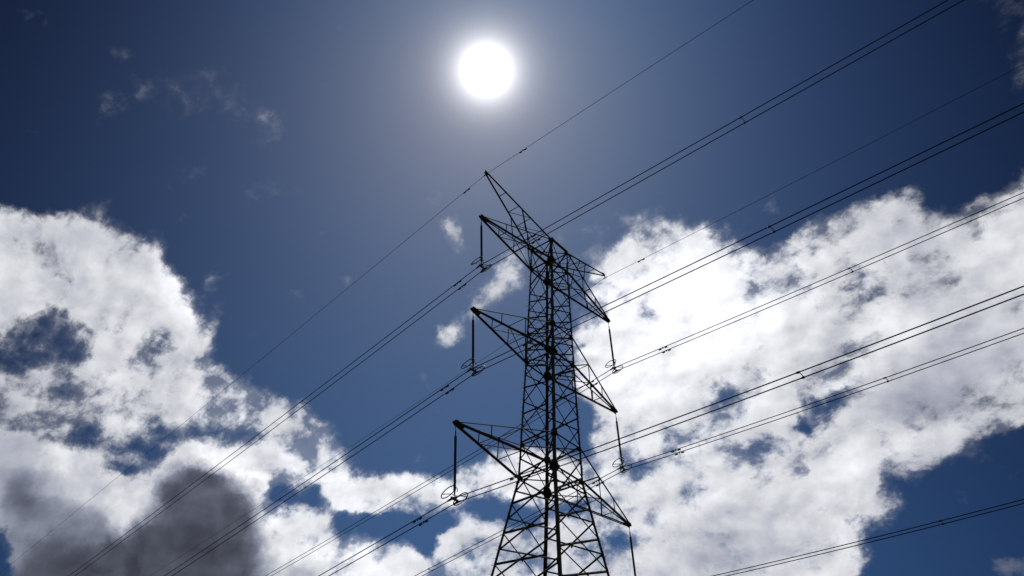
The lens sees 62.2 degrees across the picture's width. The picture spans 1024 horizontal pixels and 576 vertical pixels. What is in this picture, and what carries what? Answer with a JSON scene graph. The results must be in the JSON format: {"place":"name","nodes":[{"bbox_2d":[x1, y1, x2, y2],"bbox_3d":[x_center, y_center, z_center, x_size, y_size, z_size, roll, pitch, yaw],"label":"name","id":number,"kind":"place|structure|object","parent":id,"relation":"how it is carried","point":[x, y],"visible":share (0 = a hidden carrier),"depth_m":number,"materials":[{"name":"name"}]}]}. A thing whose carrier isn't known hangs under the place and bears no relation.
{"place":"outdoors","nodes":[
{"label":"outdoors","id":0,"kind":"place"},
{"bbox_2d":[0,0,1023,575],"label":"sky","id":1,"kind":"structure","parent":0,"point":[185,185],"materials":[{"name":"blue"}]},
{"bbox_3d":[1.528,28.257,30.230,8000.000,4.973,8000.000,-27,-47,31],"label":"ground","id":2,"kind":"structure","parent":0,"visible":0},
{"bbox_2d":[452,170,631,575],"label":"lattice tower","id":3,"kind":"structure","parent":2,"relation":"on","point":[548,376],"depth_m":47.34,"materials":[{"name":"metal"}]},
{"bbox_2d":[441,424,467,505],"bbox_3d":[-2.549,8.053,39.277,0.850,4.123,1.209,-27,-47,31],"label":"insulator string","id":4,"kind":"object","parent":3,"relation":"hanging from","point":[454,477],"visible":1,"depth_m":38.55,"materials":[{"name":"grey plastic"}]},
{"bbox_2d":[319,285,1023,575],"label":"conductor","id":5,"kind":"object","parent":4,"relation":"hanging from","point":[700,409],"visible":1,"depth_m":30.33,"materials":[{"name":"metal"}]},
{"bbox_2d":[329,294,1023,575],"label":"conductor","id":6,"kind":"object","parent":4,"relation":"hanging from","point":[705,413],"visible":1,"depth_m":30.59,"materials":[{"name":"metal"}]},
{"bbox_2d":[461,311,484,375],"bbox_3d":[-1.947,2.741,44.272,0.850,4.123,1.209,-27,-47,31],"label":"insulator string","id":7,"kind":"object","parent":3,"relation":"hanging from","point":[473,368],"visible":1,"depth_m":43.36,"materials":[{"name":"grey plastic"}]},
{"bbox_2d":[165,103,1023,575],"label":"conductor","id":8,"kind":"object","parent":7,"relation":"hanging from","point":[639,289],"visible":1,"depth_m":36.33,"materials":[{"name":"metal"}]},
{"bbox_2d":[172,111,1023,575],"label":"conductor","id":9,"kind":"object","parent":7,"relation":"hanging from","point":[640,295],"visible":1,"depth_m":36.79,"materials":[{"name":"metal"}]},
{"bbox_2d":[471,217,490,272],"bbox_3d":[-1.671,-2.615,48.812,0.850,4.123,1.209,-27,-47,31],"label":"insulator string","id":10,"kind":"object","parent":3,"relation":"hanging from","point":[481,256],"visible":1,"depth_m":48.12,"materials":[{"name":"grey plastic"}]},
{"bbox_2d":[69,0,947,575],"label":"conductor","id":11,"kind":"object","parent":10,"relation":"hanging from","point":[559,220],"visible":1,"depth_m":43.27,"materials":[{"name":"metal"}]},
{"bbox_2d":[75,0,963,575],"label":"conductor","id":12,"kind":"object","parent":10,"relation":"hanging from","point":[571,220],"visible":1,"depth_m":43.05,"materials":[{"name":"metal"}]},
{"bbox_2d":[605,321,622,373],"bbox_3d":[6.706,3.833,56.438,0.850,4.123,1.209,-27,-47,31],"label":"insulator string","id":13,"kind":"object","parent":3,"relation":"hanging from","point":[614,367],"visible":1,"depth_m":55.62,"materials":[{"name":"grey plastic"}]},
{"bbox_2d":[266,192,1023,575],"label":"conductor","id":14,"kind":"object","parent":13,"relation":"hanging from","point":[674,342],"visible":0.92,"depth_m":50.51,"materials":[{"name":"metal"}]},
{"bbox_2d":[272,198,1023,575],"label":"conductor","id":15,"kind":"object","parent":13,"relation":"hanging from","point":[684,342],"visible":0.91,"depth_m":51.34,"materials":[{"name":"metal"}]},
{"bbox_2d":[612,417,631,472],"bbox_3d":[6.666,9.371,52.113,0.850,4.123,1.209,-27,-47,31],"label":"insulator string","id":16,"kind":"object","parent":3,"relation":"hanging from","point":[622,466],"visible":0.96,"depth_m":51.30,"materials":[{"name":"grey plastic"}]},
{"bbox_2d":[415,328,1023,575],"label":"conductor","id":17,"kind":"object","parent":16,"relation":"hanging from","point":[748,425],"visible":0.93,"depth_m":45.10,"materials":[{"name":"metal"}]},
{"bbox_2d":[422,333,1023,575],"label":"conductor","id":18,"kind":"object","parent":16,"relation":"hanging from","point":[757,426],"visible":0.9,"depth_m":45.31,"materials":[{"name":"metal"}]},
{"bbox_2d":[628,526,635,575],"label":"insulator string","id":19,"kind":"object","parent":3,"relation":"hanging from","point":[632,553],"visible":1,"depth_m":48.17,"materials":[{"name":"grey plastic"}]},
{"bbox_2d":[713,499,1023,575],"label":"conductor","id":20,"kind":"object","parent":19,"relation":"hanging from","point":[874,537],"visible":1,"depth_m":38.99,"materials":[{"name":"metal"}]},
{"bbox_2d":[727,503,1023,575],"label":"conductor","id":21,"kind":"object","parent":19,"relation":"hanging from","point":[879,539],"visible":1,"depth_m":39.16,"materials":[{"name":"metal"}]},
{"bbox_3d":[-1.642,-7.105,52.698,0.429,0.290,0.084,-27,-47,31],"label":"earth wire clamp","id":22,"kind":"object","parent":3,"relation":"hanging from","visible":0},
{"bbox_2d":[0,0,752,572],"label":"earth wire","id":23,"kind":"object","parent":22,"relation":"attached to","point":[410,236],"visible":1,"depth_m":55.39,"materials":[{"name":"metal"}]},
{"bbox_3d":[6.564,-0.788,60.169,0.429,0.290,0.084,-27,-47,31],"label":"earth wire clamp","id":24,"kind":"object","parent":3,"relation":"hanging from","visible":0},
{"bbox_2d":[150,64,1023,575],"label":"earth wire","id":25,"kind":"object","parent":24,"relation":"attached to","point":[710,224],"visible":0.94,"depth_m":56.98,"materials":[{"name":"metal"}]}
]}

